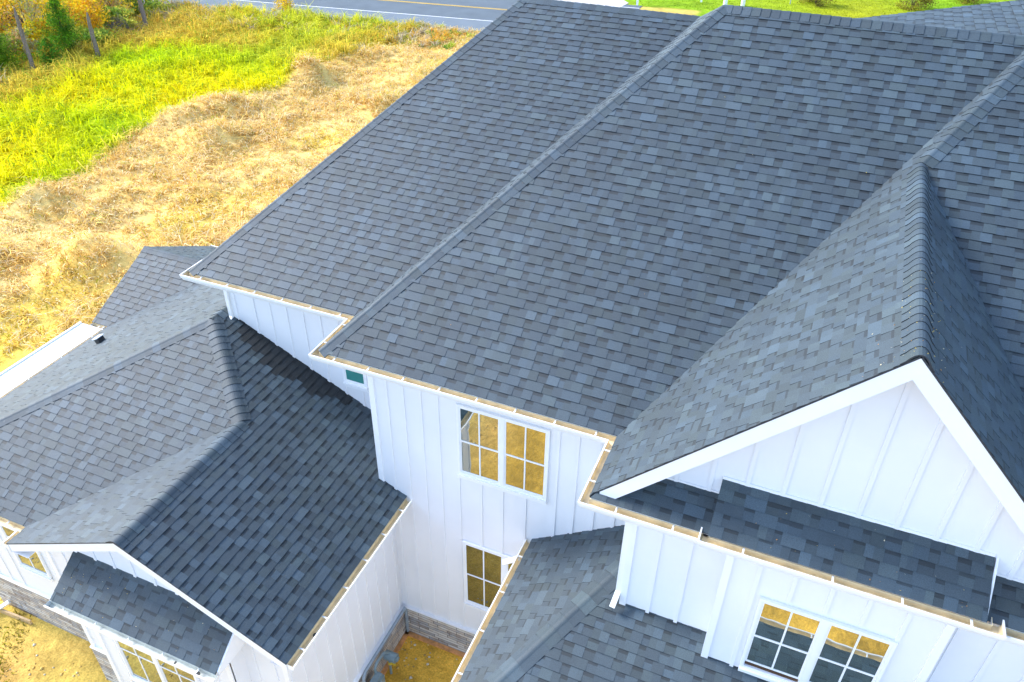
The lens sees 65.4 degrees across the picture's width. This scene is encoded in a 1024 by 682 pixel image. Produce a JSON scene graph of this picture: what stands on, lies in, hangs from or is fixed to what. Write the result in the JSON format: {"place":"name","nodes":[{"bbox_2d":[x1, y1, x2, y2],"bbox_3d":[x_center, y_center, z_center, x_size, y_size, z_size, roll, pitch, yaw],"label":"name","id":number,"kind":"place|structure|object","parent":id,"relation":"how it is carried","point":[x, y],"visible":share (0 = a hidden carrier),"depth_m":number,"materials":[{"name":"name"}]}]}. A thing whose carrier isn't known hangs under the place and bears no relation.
{"place":"outdoors","nodes":[
{"label":"outdoors","id":0,"kind":"place"},
{"bbox_2d":[0,599,457,681],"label":"gravel","id":1,"kind":"structure","parent":0,"point":[61,674],"depth_m":15.68,"materials":[{"name":"beige gravel"}]},
{"bbox_2d":[0,23,482,356],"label":"dry grass","id":2,"kind":"structure","parent":0,"point":[382,92],"depth_m":33.74,"materials":[{"name":"beige plant"}]},
{"bbox_2d":[236,0,641,21],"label":"road","id":3,"kind":"structure","parent":0,"point":[478,13],"depth_m":59.20,"materials":[{"name":"grey asphalt"}]},
{"bbox_2d":[240,0,487,20],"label":"road line","id":4,"kind":"object","parent":3,"relation":"on","point":[373,11],"visible":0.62,"depth_m":57.78,"materials":[{"name":"white paint"}]},
{"bbox_2d":[384,0,501,9],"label":"road line","id":5,"kind":"object","parent":3,"relation":"on","point":[437,4],"visible":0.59,"depth_m":59.66,"materials":[{"name":"yellow paint"}]},
{"bbox_2d":[392,0,506,9],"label":"road line","id":6,"kind":"object","parent":3,"relation":"on","point":[445,4],"visible":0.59,"depth_m":59.79,"materials":[{"name":"yellow paint"}]},
{"bbox_2d":[0,0,1012,681],"bbox_3d":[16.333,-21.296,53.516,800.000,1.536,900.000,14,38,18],"label":"ground","id":7,"kind":"structure","parent":0,"point":[56,650],"depth_m":31.02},
{"bbox_2d":[0,609,31,681],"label":"weed patch","id":8,"kind":"object","parent":7,"relation":"on","point":[10,644],"visible":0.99,"depth_m":15.99,"materials":[{"name":"yellow plant"}]},
{"bbox_2d":[0,609,32,624],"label":"plank","id":9,"kind":"object","parent":7,"relation":"on","point":[16,616],"visible":1,"depth_m":16.38,"materials":[{"name":"brown wood"}]},
{"bbox_2d":[0,0,32,33],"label":"tree","id":10,"kind":"object","parent":7,"relation":"on","point":[5,5],"visible":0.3,"depth_m":49.44,"materials":[{"name":"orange plant"}]},
{"bbox_2d":[0,0,37,28],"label":"tree","id":11,"kind":"object","parent":7,"relation":"on","point":[13,11],"visible":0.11,"depth_m":51.62,"materials":[{"name":"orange plant"}]},
{"bbox_2d":[0,31,39,71],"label":"conifer","id":12,"kind":"object","parent":7,"relation":"on","point":[5,55],"visible":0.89,"depth_m":44.96,"materials":[{"name":"green plant"}]},
{"bbox_2d":[0,25,47,60],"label":"shrub","id":13,"kind":"object","parent":7,"relation":"on","point":[14,31],"visible":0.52,"depth_m":46.89,"materials":[{"name":"green plant"}]},
{"bbox_2d":[13,7,35,68],"bbox_3d":[-27.168,-16.688,44.368,0.321,3.510,0.333,14,38,18],"label":"dead trunk","id":14,"kind":"object","parent":7,"relation":"on","point":[25,44],"visible":0.9,"depth_m":44.31,"materials":[{"name":"grey wood"}]},
{"bbox_2d":[0,0,51,46],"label":"tree","id":15,"kind":"object","parent":7,"relation":"on","point":[27,4],"visible":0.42,"depth_m":48.24,"materials":[{"name":"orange plant"}]},
{"bbox_2d":[22,14,61,43],"bbox_3d":[-28.367,-18.760,48.499,2.936,2.127,2.765,14,38,18],"label":"shrub","id":16,"kind":"object","parent":7,"relation":"on","point":[38,34],"visible":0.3,"depth_m":48.08,"materials":[{"name":"yellow plant"}]},
{"bbox_2d":[32,35,71,67],"bbox_3d":[-26.683,-16.705,45.914,2.290,1.917,2.091,-8,37,-12],"label":"conifer","id":17,"kind":"object","parent":7,"relation":"on","point":[48,51],"visible":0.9,"depth_m":45.74,"materials":[{"name":"green plant"}]},
{"bbox_2d":[36,0,89,52],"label":"conifer","id":18,"kind":"object","parent":7,"relation":"on","point":[61,26],"visible":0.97,"depth_m":46.65,"materials":[{"name":"green plant"}]},
{"bbox_2d":[33,0,101,30],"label":"tree","id":19,"kind":"object","parent":7,"relation":"on","point":[60,8],"visible":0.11,"depth_m":50.28,"materials":[{"name":"orange plant"}]},
{"bbox_2d":[61,23,91,45],"bbox_3d":[-26.818,-18.842,49.129,2.408,1.483,2.069,14,38,18],"label":"shrub","id":20,"kind":"object","parent":7,"relation":"on","point":[83,28],"visible":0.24,"depth_m":48.75,"materials":[{"name":"green plant"}]},
{"bbox_2d":[58,0,111,31],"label":"tree","id":21,"kind":"object","parent":7,"relation":"on","point":[81,10],"visible":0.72,"depth_m":49.58,"materials":[{"name":"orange plant"}]},
{"bbox_2d":[86,12,100,58],"bbox_3d":[-24.404,-17.644,46.378,0.348,2.822,0.344,14,38,18],"label":"dead trunk","id":22,"kind":"object","parent":7,"relation":"on","point":[93,38],"visible":0.91,"depth_m":46.22,"materials":[{"name":"grey wood"}]},
{"bbox_2d":[77,25,113,46],"bbox_3d":[-25.553,-18.664,49.101,2.520,1.354,2.203,14,38,18],"label":"shrub","id":23,"kind":"object","parent":7,"relation":"on","point":[101,32],"visible":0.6,"depth_m":48.69,"materials":[{"name":"green plant"}]},
{"bbox_2d":[0,0,206,83],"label":"undergrowth","id":24,"kind":"object","parent":7,"relation":"on","point":[176,1],"visible":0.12,"depth_m":53.42,"materials":[{"name":"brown plant"}]},
{"bbox_2d":[87,0,137,21],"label":"tree","id":25,"kind":"object","parent":7,"relation":"on","point":[114,3],"visible":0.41,"depth_m":53.70,"materials":[{"name":"orange plant"}]},
{"bbox_2d":[98,2,139,31],"bbox_3d":[-25.866,-21.117,52.159,3.337,1.723,2.888,14,38,18],"label":"shrub","id":26,"kind":"object","parent":7,"relation":"on","point":[120,11],"visible":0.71,"depth_m":51.77,"materials":[{"name":"green plant"}]},
{"bbox_2d":[105,12,144,37],"bbox_3d":[-25.393,-20.232,51.623,3.644,1.904,3.251,6,36,7],"label":"brush pile","id":27,"kind":"object","parent":7,"relation":"on","point":[118,22],"visible":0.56,"depth_m":51.37,"materials":[{"name":"plant"}]},
{"bbox_2d":[137,0,147,28],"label":"dead trunk","id":28,"kind":"object","parent":7,"relation":"on","point":[142,10],"visible":0.81,"depth_m":52.39,"materials":[{"name":"grey wood"}]},
{"bbox_2d":[122,0,172,15],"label":"shrub","id":29,"kind":"object","parent":7,"relation":"on","point":[146,4],"visible":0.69,"depth_m":55.24,"materials":[{"name":"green plant"}]},
{"bbox_2d":[0,0,425,207],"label":"tall grass","id":30,"kind":"structure","parent":7,"relation":"on","point":[154,64],"depth_m":43.91,"materials":[{"name":"green plant"}]},
{"bbox_2d":[97,0,475,49],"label":"roadside weeds","id":31,"kind":"object","parent":7,"relation":"on","point":[413,34],"visible":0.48,"depth_m":52.95,"materials":[{"name":"yellow plant"}]},
{"bbox_2d":[115,0,490,31],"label":"road shoulder","id":32,"kind":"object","parent":7,"relation":"on","point":[462,23],"visible":0.34,"depth_m":56.89},
{"bbox_2d":[270,0,295,11],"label":"shrub","id":33,"kind":"object","parent":32,"relation":"on","point":[283,3],"visible":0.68,"depth_m":56.64,"materials":[{"name":"yellow plant"}]},
{"bbox_2d":[0,0,1023,681],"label":"house","id":34,"kind":"structure","parent":7,"relation":"on","point":[630,414],"depth_m":11.84,"materials":[{"name":"wood"}]},
{"bbox_2d":[0,525,53,581],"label":"window","id":35,"kind":"structure","parent":34,"relation":"in","point":[35,564],"depth_m":15.01,"materials":[{"name":"white glass"}]},
{"bbox_2d":[113,639,162,681],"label":"window","id":36,"kind":"structure","parent":34,"relation":"in","point":[142,667],"depth_m":13.50,"materials":[{"name":"white glass"}]},
{"bbox_2d":[153,657,199,681],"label":"window","id":37,"kind":"structure","parent":34,"relation":"in","point":[169,673],"depth_m":13.09,"materials":[{"name":"white glass"}]},
{"bbox_2d":[342,368,368,392],"bbox_3d":[-2.851,0.578,14.395,0.500,0.760,0.065,14,38,18],"label":"window","id":38,"kind":"structure","parent":34,"relation":"in","point":[358,381],"depth_m":14.49,"materials":[{"name":"white glass"}]},
{"bbox_2d":[362,607,406,681],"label":"gas meter","id":39,"kind":"object","parent":34,"relation":"attached to","point":[391,657],"visible":1,"depth_m":15.09,"materials":[{"name":"paint"}]},
{"bbox_2d":[405,609,408,631],"bbox_3d":[-2.119,5.609,16.051,0.079,0.750,0.079,14,38,18],"label":"drain pipe","id":40,"kind":"object","parent":34,"relation":"on","point":[407,620],"visible":1,"depth_m":16.02,"materials":[{"name":"grey plastic"}]},
{"bbox_2d":[456,403,502,490],"bbox_3d":[-0.511,1.686,12.480,0.765,1.570,0.065,14,38,18],"label":"window","id":41,"kind":"structure","parent":34,"relation":"in","point":[479,432],"depth_m":12.45,"materials":[{"name":"white glass"}]},
{"bbox_2d":[462,540,504,612],"bbox_3d":[-0.509,4.333,14.349,0.805,1.810,0.065,14,38,18],"label":"window","id":42,"kind":"structure","parent":34,"relation":"in","point":[483,567],"depth_m":14.26,"materials":[{"name":"white glass"}]},
{"bbox_2d":[504,554,512,578],"bbox_3d":[0.241,4.472,14.078,0.810,1.700,0.042,14,38,18],"label":"window","id":43,"kind":"structure","parent":34,"relation":"in","point":[506,567],"depth_m":13.84,"materials":[{"name":"white glass"}]},
{"bbox_2d":[501,416,550,504],"bbox_3d":[0.195,1.866,12.244,0.765,1.570,0.065,14,38,18],"label":"window","id":44,"kind":"structure","parent":34,"relation":"in","point":[525,446],"depth_m":12.22,"materials":[{"name":"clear glass"}]},
{"bbox_2d":[738,596,826,681],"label":"window","id":45,"kind":"structure","parent":34,"relation":"in","point":[783,639],"depth_m":9.81,"materials":[{"name":"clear glass"}]},
{"bbox_2d":[803,618,897,681],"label":"window","id":46,"kind":"structure","parent":34,"relation":"in","point":[844,652],"depth_m":9.46,"materials":[{"name":"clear glass"}]},
{"bbox_2d":[797,0,836,6],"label":"shrub","id":47,"kind":"object","parent":7,"relation":"on","point":[816,1],"visible":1,"depth_m":61.30,"materials":[{"name":"green plant"}]},
{"bbox_2d":[895,0,938,10],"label":"shrub","id":48,"kind":"object","parent":7,"relation":"on","point":[922,2],"visible":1,"depth_m":60.52,"materials":[{"name":"green plant"}]},
{"bbox_2d":[956,0,982,4],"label":"shrub","id":49,"kind":"object","parent":7,"relation":"on","point":[966,2],"visible":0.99,"depth_m":62.31,"materials":[{"name":"green plant"}]},
{"bbox_2d":[559,0,627,6],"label":"driveway","id":50,"kind":"structure","parent":0,"point":[619,3],"depth_m":61.10,"materials":[{"name":"white concrete"}]},
{"bbox_2d":[634,0,1010,17],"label":"lawn grass","id":51,"kind":"structure","parent":0,"point":[824,6],"depth_m":61.18,"materials":[{"name":"green plant"}]}
]}

